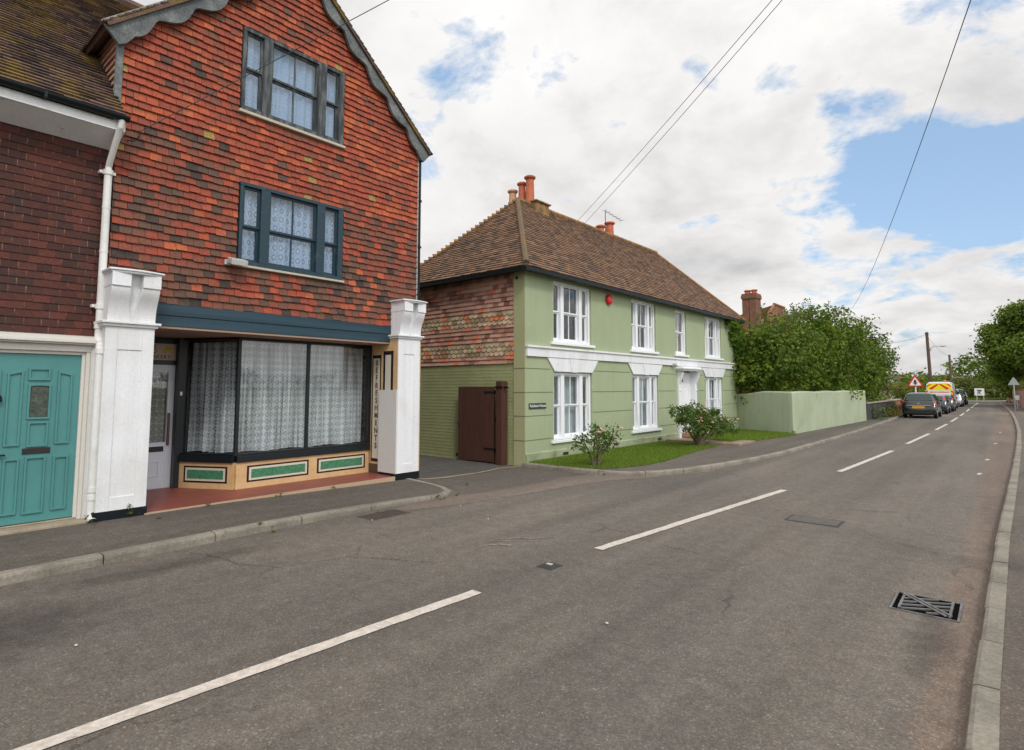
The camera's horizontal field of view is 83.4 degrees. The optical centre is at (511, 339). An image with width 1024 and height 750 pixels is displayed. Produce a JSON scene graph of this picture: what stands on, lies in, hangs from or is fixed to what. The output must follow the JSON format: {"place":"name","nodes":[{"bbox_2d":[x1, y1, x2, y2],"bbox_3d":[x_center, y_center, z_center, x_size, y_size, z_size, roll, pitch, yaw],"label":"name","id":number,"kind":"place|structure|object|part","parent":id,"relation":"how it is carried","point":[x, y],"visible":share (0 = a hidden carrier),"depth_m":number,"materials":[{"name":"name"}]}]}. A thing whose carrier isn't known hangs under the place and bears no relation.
{"place":"outdoors","nodes":[
{"label":"outdoors","id":0,"kind":"place"},
{"bbox_2d":[0,479,443,570],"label":"pavement shopfront","id":1,"kind":"object","parent":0,"point":[24,549],"visible":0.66,"depth_m":6.67,"materials":[{"name":"concrete"}]},
{"bbox_2d":[0,400,1016,749],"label":"road","id":2,"kind":"structure","parent":0,"point":[762,624],"depth_m":4.06,"materials":[{"name":"grey asphalt"}]},
{"bbox_2d":[0,0,143,535],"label":"brick cottage","id":3,"kind":"structure","parent":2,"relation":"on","point":[57,173],"depth_m":6.74,"materials":[{"name":"red brick"}]},
{"bbox_2d":[0,353,81,525],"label":"front door","id":4,"kind":"structure","parent":3,"relation":"in","point":[39,393],"depth_m":6.54,"materials":[{"name":"teal paint"}]},
{"bbox_2d":[0,478,450,585],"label":"curb","id":5,"kind":"object","parent":2,"relation":"on","point":[26,573],"visible":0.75,"depth_m":5.91,"materials":[{"name":"concrete"}]},
{"bbox_2d":[26,0,432,522],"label":"tile hung shop","id":6,"kind":"structure","parent":2,"relation":"on","point":[264,312],"depth_m":8.98,"materials":[{"name":"red tile"}]},
{"bbox_2d":[147,364,175,489],"bbox_3d":[-5.606,1.320,8.734,0.109,1.900,0.810,-4,-6,40],"label":"shop door","id":7,"kind":"structure","parent":6,"relation":"in","point":[159,454],"depth_m":8.93,"materials":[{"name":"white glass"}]},
{"bbox_2d":[151,337,371,487],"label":"shop window","id":8,"kind":"structure","parent":6,"relation":"in","point":[240,402],"depth_m":9.65,"materials":[{"name":"glass"}]},
{"bbox_2d":[138,0,388,132],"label":"overhead wire","id":9,"kind":"object","parent":6,"relation":"attached to","point":[267,64],"visible":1,"depth_m":6.89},
{"bbox_2d":[235,181,343,282],"bbox_3d":[-3.705,-1.595,9.285,0.820,1.740,2.330,-4,-6,40],"label":"window","id":10,"kind":"structure","parent":6,"relation":"in","point":[279,232],"depth_m":9.11,"materials":[{"name":"teal paint"}]},
{"bbox_2d":[239,26,345,148],"bbox_3d":[-3.492,-3.978,9.246,0.192,1.335,1.790,-4,-6,40],"label":"window","id":11,"kind":"structure","parent":6,"relation":"in","point":[296,92],"depth_m":9.23,"materials":[{"name":"blue glass"}]},
{"bbox_2d":[12,590,480,749],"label":"line dash","id":12,"kind":"object","parent":2,"relation":"on","point":[115,718],"visible":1,"depth_m":3.23,"materials":[{"name":"paint"}]},
{"bbox_2d":[357,509,409,520],"bbox_3d":[-1.664,2.274,7.463,0.330,0.030,0.600,-4,-6,40],"label":"drain cover","id":13,"kind":"object","parent":2,"relation":"on","point":[383,514],"visible":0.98,"depth_m":7.44,"materials":[{"name":"metal"}]},
{"bbox_2d":[419,455,516,478],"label":"drive","id":14,"kind":"structure","parent":2,"relation":"on","point":[433,467],"depth_m":11.96,"materials":[{"name":"asphalt"}]},
{"bbox_2d":[419,454,509,464],"bbox_3d":[-1.476,2.748,13.420,4.100,0.001,0.055,-4,-6,40],"label":"drive edge joint","id":15,"kind":"object","parent":14,"relation":"on","point":[463,459],"visible":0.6,"depth_m":13.17,"materials":[{"name":"concrete"}]},
{"bbox_2d":[417,466,519,478],"bbox_3d":[-0.869,2.551,11.034,2.697,0.001,0.770,2,-5,-28],"label":"concrete joint","id":16,"kind":"object","parent":14,"relation":"on","point":[468,474],"visible":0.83,"depth_m":10.83,"materials":[{"name":"grey concrete"}]},
{"bbox_2d":[495,381,507,464],"bbox_3d":[-0.190,1.771,12.264,0.305,1.780,0.190,-4,-6,40],"label":"gate post","id":17,"kind":"object","parent":14,"relation":"on","point":[501,387],"visible":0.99,"depth_m":12.23,"materials":[{"name":"brown wood"}]},
{"bbox_2d":[457,387,495,461],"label":"side gate","id":18,"kind":"structure","parent":17,"relation":"attached to","point":[476,421],"depth_m":12.74,"materials":[{"name":"brown wood"}]},
{"bbox_2d":[480,544,510,545],"bbox_3d":[-0.176,2.146,6.022,0.381,0.001,0.090,0,-5,-3],"label":"worn paint mark","id":19,"kind":"object","parent":2,"relation":"on","point":[497,544],"visible":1,"depth_m":6.03,"materials":[{"name":"white paint"}]},
{"bbox_2d":[416,467,583,494],"bbox_3d":[-0.199,2.522,10.596,3.023,0.001,2.273,3,-6,-36],"label":"drive apron","id":20,"kind":"object","parent":2,"relation":"on","point":[506,478],"visible":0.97,"depth_m":10.29,"materials":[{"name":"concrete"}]},
{"bbox_2d":[536,562,563,570],"bbox_3d":[0.347,2.081,5.322,0.180,0.024,0.200,-4,-6,40],"label":"road stud","id":21,"kind":"object","parent":2,"relation":"on","point":[550,566],"visible":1,"depth_m":5.29,"materials":[{"name":"rubber"}]},
{"bbox_2d":[397,468,720,510],"bbox_3d":[1.174,2.480,10.072,7.332,0.001,1.079,3,-6,-35],"label":"driveway apron","id":22,"kind":"object","parent":2,"relation":"on","point":[524,489],"visible":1,"depth_m":9.20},
{"bbox_2d":[595,489,786,549],"bbox_3d":[2.627,2.271,7.556,4.882,0.001,0.116,5,-7,-44],"label":"line dash","id":23,"kind":"object","parent":2,"relation":"on","point":[618,542],"visible":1,"depth_m":7.01,"materials":[{"name":"paint"}]},
{"bbox_2d":[522,414,902,475],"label":"curb","id":24,"kind":"structure","parent":2,"relation":"on","point":[666,471],"depth_m":11.65,"materials":[{"name":"concrete"}]},
{"bbox_2d":[784,514,844,526],"bbox_3d":[3.750,2.249,7.130,0.600,0.026,0.400,-4,-6,40],"label":"manhole cover","id":25,"kind":"object","parent":2,"relation":"on","point":[816,520],"visible":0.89,"depth_m":7.12,"materials":[{"name":"grey metal"}]},
{"bbox_2d":[838,451,892,471],"bbox_3d":[8.149,2.726,13.099,0.116,0.001,5.091,-4,-6,43],"label":"line dash","id":26,"kind":"object","parent":2,"relation":"on","point":[860,463],"visible":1,"depth_m":12.60,"materials":[{"name":"paint"}]},
{"bbox_2d":[905,434,928,443],"bbox_3d":[13.170,3.179,18.603,0.116,0.001,4.904,-4,-6,42],"label":"line dash","id":27,"kind":"object","parent":2,"relation":"on","point":[909,442],"visible":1,"depth_m":18.14,"materials":[{"name":"paint"}]},
{"bbox_2d":[902,392,942,417],"bbox_3d":[22.779,3.592,31.931,1.780,1.364,3.760,-4,-6,40],"label":"parked car","id":28,"kind":"object","parent":2,"relation":"on","point":[919,403],"visible":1,"depth_m":30.67,"materials":[{"name":"grey paint"}]},
{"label":"rear window","id":29,"kind":"part","parent":28,"relation":"part of","materials":[{"name":"grey glass"}]},
{"bbox_2d":[889,591,962,622],"bbox_3d":[3.124,2.011,4.335,0.420,0.042,0.440,-4,-6,40],"label":"gully grate","id":30,"kind":"object","parent":2,"relation":"on","point":[951,611],"visible":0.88,"depth_m":4.31,"materials":[{"name":"metal"}]},
{"bbox_2d":[925,380,958,407],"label":"parked van","id":31,"kind":"object","parent":2,"relation":"on","point":[944,387],"visible":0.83,"depth_m":43.06,"materials":[{"name":"white paint"}]},
{"bbox_2d":[936,395,951,413],"bbox_3d":[27.042,4.093,36.810,1.760,1.164,3.656,-4,-6,40],"label":"parked car","id":32,"kind":"object","parent":2,"relation":"on","point":[945,406],"visible":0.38,"depth_m":35.33,"materials":[{"name":"grey paint"}]},
{"bbox_2d":[936,394,957,411],"bbox_3d":[30.116,4.391,40.308,1.760,1.144,3.587,-4,-6,40],"label":"parked car","id":33,"kind":"object","parent":2,"relation":"on","point":[953,404],"visible":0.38,"depth_m":38.96,"materials":[{"name":"grey paint"}]},
{"bbox_2d":[956,389,964,406],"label":"parked car","id":34,"kind":"object","parent":2,"relation":"on","point":[960,399],"visible":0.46,"depth_m":48.30,"materials":[{"name":"silver paint"}]},
{"bbox_2d":[958,389,968,404],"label":"parked car","id":35,"kind":"object","parent":2,"relation":"on","point":[965,397],"visible":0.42,"depth_m":54.01,"materials":[{"name":"black paint"}]},
{"bbox_2d":[974,388,984,400],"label":"square sign","id":36,"kind":"object","parent":2,"relation":"on","point":[978,391],"visible":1,"depth_m":71.15,"materials":[{"name":"white metal"}]},
{"bbox_2d":[964,401,1021,749],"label":"kerb far side","id":37,"kind":"structure","parent":2,"relation":"on","point":[983,727],"depth_m":3.52,"materials":[{"name":"concrete"}]},
{"bbox_2d":[133,0,1023,377],"label":"sky","id":38,"kind":"structure","parent":0,"point":[785,178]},
{"bbox_2d":[529,440,718,468],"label":"lawn grass","id":39,"kind":"structure","parent":0,"point":[638,455],"depth_m":12.98,"materials":[{"name":"green plant"}]},
{"bbox_2d":[571,423,623,465],"bbox_3d":[1.724,2.085,11.541,0.755,0.913,1.375,-4,-6,40],"label":"rose bush","id":40,"kind":"object","parent":39,"relation":"on","point":[603,436],"visible":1,"depth_m":11.48,"materials":[{"name":"green plant"}]},
{"bbox_2d":[666,400,739,444],"bbox_3d":[5.251,2.269,15.786,1.033,1.254,4.304,-4,-6,40],"label":"rose bush","id":41,"kind":"object","parent":39,"relation":"on","point":[699,420],"visible":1,"depth_m":15.37,"materials":[{"name":"green plant"}]},
{"bbox_2d":[546,410,902,470],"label":"sidewalk","id":42,"kind":"structure","parent":0,"point":[719,454],"depth_m":14.59,"materials":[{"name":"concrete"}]},
{"bbox_2d":[666,438,755,445],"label":"garden path","id":43,"kind":"structure","parent":42,"relation":"on","point":[721,442],"depth_m":16.27,"materials":[{"name":"brick"}]},
{"bbox_2d":[870,405,891,418],"bbox_3d":[18.113,3.651,28.578,1.146,0.881,1.108,-1,-5,10],"label":"garden bush","id":44,"kind":"object","parent":42,"relation":"on","point":[875,411],"visible":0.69,"depth_m":28.45,"materials":[{"name":"green plant"}]},
{"bbox_2d":[882,405,904,417],"bbox_3d":[20.076,3.846,30.740,1.446,0.866,1.432,-4,-6,40],"label":"garden bush","id":45,"kind":"object","parent":42,"relation":"on","point":[889,413],"visible":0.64,"depth_m":30.57,"materials":[{"name":"green plant"}]},
{"bbox_2d":[891,401,902,414],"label":"garden bush","id":46,"kind":"object","parent":42,"relation":"on","point":[894,405],"visible":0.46,"depth_m":32.92,"materials":[{"name":"green plant"}]},
{"bbox_2d":[908,375,922,391],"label":"warning sign","id":47,"kind":"object","parent":42,"relation":"on","point":[915,382],"visible":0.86,"depth_m":42.23,"materials":[{"name":"metal"}]},
{"bbox_2d":[925,332,945,381],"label":"telegraph pole","id":48,"kind":"object","parent":42,"relation":"on","point":[928,349],"visible":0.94,"depth_m":56.77,"materials":[{"name":"brown wood"}]},
{"label":"far lawn soil","id":49,"kind":"structure","parent":42,"relation":"on","visible":0},
{"bbox_2d":[682,429,796,441],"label":"lawn grass","id":50,"kind":"structure","parent":49,"relation":"on","point":[748,434],"depth_m":18.37,"materials":[{"name":"green plant"}]},
{"bbox_2d":[738,289,793,393],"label":"brick house","id":51,"kind":"structure","parent":0,"point":[751,303],"depth_m":28.03,"materials":[{"name":"brown brick"}]},
{"bbox_2d":[968,391,1001,399],"bbox_3d":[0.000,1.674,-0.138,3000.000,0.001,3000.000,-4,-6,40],"label":"ground","id":52,"kind":"structure","parent":0,"point":[984,399],"depth_m":78.87,"materials":[{"name":"green plant"}]},
{"bbox_2d":[419,175,744,465],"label":"green house","id":53,"kind":"structure","parent":52,"relation":"on","point":[567,328],"depth_m":14.18,"materials":[{"name":"paint"}]},
{"bbox_2d":[551,372,592,443],"bbox_3d":[1.364,1.563,13.490,0.315,1.575,1.780,-4,-6,40],"label":"window","id":54,"kind":"structure","parent":53,"relation":"in","point":[569,404],"depth_m":13.67,"materials":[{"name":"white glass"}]},
{"bbox_2d":[551,281,594,347],"bbox_3d":[1.160,-0.543,13.837,0.850,1.910,2.180,-4,-6,40],"label":"window","id":55,"kind":"structure","parent":53,"relation":"in","point":[562,298],"depth_m":13.91,"materials":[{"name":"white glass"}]},
{"bbox_2d":[630,299,658,353],"bbox_3d":[3.455,-0.323,16.517,0.850,1.910,2.050,-4,-6,40],"label":"window","id":56,"kind":"structure","parent":53,"relation":"in","point":[648,309],"depth_m":16.52,"materials":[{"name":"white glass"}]},
{"bbox_2d":[631,375,661,433],"bbox_3d":[3.684,1.786,16.200,0.315,1.575,1.730,-4,-6,40],"label":"window","id":57,"kind":"structure","parent":53,"relation":"in","point":[644,395],"depth_m":16.40,"materials":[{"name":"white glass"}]},
{"bbox_2d":[674,310,689,356],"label":"window","id":58,"kind":"structure","parent":53,"relation":"in","point":[682,322],"depth_m":18.43,"materials":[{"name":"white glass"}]},
{"bbox_2d":[681,373,690,432],"bbox_3d":[5.438,1.986,18.303,0.062,1.900,1.100,-4,-6,40],"label":"front door","id":59,"kind":"structure","parent":53,"relation":"in","point":[685,383],"depth_m":18.47,"materials":[{"name":"white paint"}]},
{"bbox_2d":[684,372,721,415],"bbox_3d":[6.707,2.135,20.212,0.756,2.015,2.180,-4,-6,40],"label":"window","id":60,"kind":"structure","parent":53,"relation":"in","point":[713,396],"depth_m":20.26,"materials":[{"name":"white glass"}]},
{"bbox_2d":[704,316,723,359],"bbox_3d":[6.979,-0.039,20.223,0.313,1.470,1.680,-4,-6,40],"label":"window","id":61,"kind":"structure","parent":53,"relation":"in","point":[715,330],"depth_m":20.41,"materials":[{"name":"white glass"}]},
{"bbox_2d":[724,316,753,393],"bbox_3d":[8.158,1.189,21.539,1.358,4.462,2.021,-4,-6,40],"label":"ivy","id":62,"kind":"object","parent":53,"relation":"attached to","point":[736,332],"visible":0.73,"depth_m":21.46,"materials":[{"name":"green plant"}]},
{"bbox_2d":[737,390,866,433],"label":"garden wall","id":63,"kind":"structure","parent":52,"relation":"on","point":[795,411],"depth_m":20.95,"materials":[{"name":"green paint"}]},
{"bbox_2d":[732,298,901,404],"bbox_3d":[15.058,1.052,27.569,4.149,5.732,19.402,-5,-7,44],"label":"garden shrub","id":64,"kind":"object","parent":52,"relation":"on","point":[820,353],"visible":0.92,"depth_m":24.07,"materials":[{"name":"green plant"}]},
{"bbox_2d":[866,389,888,401],"bbox_3d":[22.153,3.711,35.437,2.460,1.927,2.028,-4,-6,40],"label":"garden bush","id":65,"kind":"object","parent":52,"relation":"on","point":[877,399],"visible":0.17,"depth_m":35.09,"materials":[{"name":"green plant"}]},
{"bbox_2d":[866,379,889,401],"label":"garden bush","id":66,"kind":"object","parent":52,"relation":"on","point":[887,389],"visible":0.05,"depth_m":42.24,"materials":[{"name":"green plant"}]},
{"bbox_2d":[866,399,895,419],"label":"wall","id":67,"kind":"structure","parent":52,"relation":"on","point":[882,403],"depth_m":29.45,"materials":[{"name":"stone"}]},
{"bbox_2d":[866,390,902,401],"bbox_3d":[24.920,4.140,38.533,2.496,1.822,2.420,2,-5,-27],"label":"garden bush","id":68,"kind":"object","parent":52,"relation":"on","point":[890,395],"visible":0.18,"depth_m":38.30,"materials":[{"name":"green plant"}]},
{"bbox_2d":[886,399,900,411],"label":"brick gate pier","id":69,"kind":"structure","parent":52,"relation":"on","point":[897,401],"depth_m":34.69,"materials":[{"name":"brick"}]},
{"bbox_2d":[866,375,924,400],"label":"garden bush","id":70,"kind":"object","parent":52,"relation":"on","point":[899,382],"visible":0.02,"depth_m":60.01,"materials":[{"name":"green plant"}]},
{"bbox_2d":[890,375,901,382],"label":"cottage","id":71,"kind":"structure","parent":52,"relation":"on","point":[896,377],"depth_m":67.73,"materials":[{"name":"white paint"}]},
{"bbox_2d":[881,380,924,405],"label":"garden bush","id":72,"kind":"object","parent":52,"relation":"on","point":[900,389],"visible":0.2,"depth_m":46.70,"materials":[{"name":"green plant"}]},
{"bbox_2d":[889,382,925,396],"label":"garden bush","id":73,"kind":"object","parent":52,"relation":"on","point":[913,391],"visible":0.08,"depth_m":54.27,"materials":[{"name":"green plant"}]},
{"bbox_2d":[895,367,940,379],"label":"broadleaf tree","id":74,"kind":"object","parent":52,"relation":"on","point":[918,372],"visible":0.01,"depth_m":110.49,"materials":[{"name":"green plant"}]},
{"bbox_2d":[885,370,961,389],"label":"garden bush","id":75,"kind":"object","parent":52,"relation":"on","point":[904,377],"visible":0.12,"depth_m":68.04,"materials":[{"name":"green plant"}]},
{"bbox_2d":[921,373,942,380],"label":"broadleaf tree","id":76,"kind":"object","parent":52,"relation":"on","point":[935,377],"visible":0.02,"depth_m":98.93,"materials":[{"name":"green plant"}]},
{"bbox_2d":[890,368,1001,396],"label":"hedge","id":77,"kind":"object","parent":52,"relation":"on","point":[938,377],"depth_m":109.49,"materials":[{"name":"green plant"}]},
{"bbox_2d":[941,353,992,396],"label":"broadleaf tree","id":78,"kind":"object","parent":52,"relation":"on","point":[973,365],"visible":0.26,"depth_m":91.44,"materials":[{"name":"green plant"}]},
{"bbox_2d":[927,376,1010,398],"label":"hedge","id":79,"kind":"object","parent":52,"relation":"on","point":[991,394],"visible":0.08,"depth_m":81.59,"materials":[{"name":"green plant"}]},
{"bbox_2d":[968,299,1023,387],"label":"broadleaf tree","id":80,"kind":"object","parent":52,"relation":"on","point":[1000,347],"visible":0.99,"depth_m":48.95,"materials":[{"name":"green plant"}]},
{"bbox_2d":[985,372,1023,401],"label":"broadleaf tree","id":81,"kind":"object","parent":52,"relation":"on","point":[1008,393],"visible":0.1,"depth_m":60.19,"materials":[{"name":"green plant"}]},
{"bbox_2d":[1006,379,1023,407],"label":"brick wall","id":82,"kind":"structure","parent":52,"relation":"on","point":[1019,390],"depth_m":45.09,"materials":[{"name":"red brick"}]},
{"bbox_2d":[968,397,1005,398],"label":"verge grass","id":83,"kind":"structure","parent":0,"point":[986,398],"depth_m":79.84,"materials":[{"name":"green plant"}]},
{"bbox_2d":[999,401,1023,749],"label":"pavement far side","id":84,"kind":"structure","parent":0,"point":[1011,734],"depth_m":3.66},
{"bbox_2d":[1008,377,1019,410],"bbox_3d":[34.129,3.692,39.055,0.600,2.340,0.085,-4,-6,40],"label":"warning sign","id":85,"kind":"object","parent":84,"relation":"on","point":[1013,382],"visible":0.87,"depth_m":39.06,"materials":[{"name":"grey metal"}]},
{"bbox_2d":[1015,395,1019,408],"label":"utility cabinet","id":86,"kind":"object","parent":84,"relation":"on","point":[1017,398],"visible":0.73,"depth_m":41.88,"materials":[{"name":"grey metal"}]},
{"label":"far verge","id":87,"kind":"structure","parent":0,"visible":0},
{"bbox_2d":[948,355,963,381],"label":"telegraph pole","id":88,"kind":"object","parent":87,"relation":"on","point":[950,369],"visible":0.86,"depth_m":80.33,"materials":[{"name":"wood"}]},
{"bbox_2d":[936,369,987,398],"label":"garden bush","id":89,"kind":"object","parent":87,"relation":"on","point":[967,386],"visible":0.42,"depth_m":81.01,"materials":[{"name":"green plant"}]},
{"bbox_3d":[4.847,-2.097,4.398,0.285,8.200,0.300,-4,-6,40],"label":"telegraph pole","id":90,"kind":"object","parent":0,"visible":0},
{"bbox_2d":[580,0,771,217],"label":"overhead wire","id":91,"kind":"object","parent":90,"relation":"attached to","point":[687,97],"visible":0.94,"depth_m":11.45,"materials":[{"name":"black metal"}]},
{"bbox_2d":[585,0,781,222],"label":"overhead wire","id":92,"kind":"object","parent":90,"relation":"attached to","point":[695,99],"visible":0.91,"depth_m":11.51,"materials":[{"name":"black metal"}]},
{"bbox_2d":[850,0,970,310],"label":"overhead wire","id":93,"kind":"object","parent":90,"relation":"attached to","point":[926,126],"visible":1,"depth_m":11.85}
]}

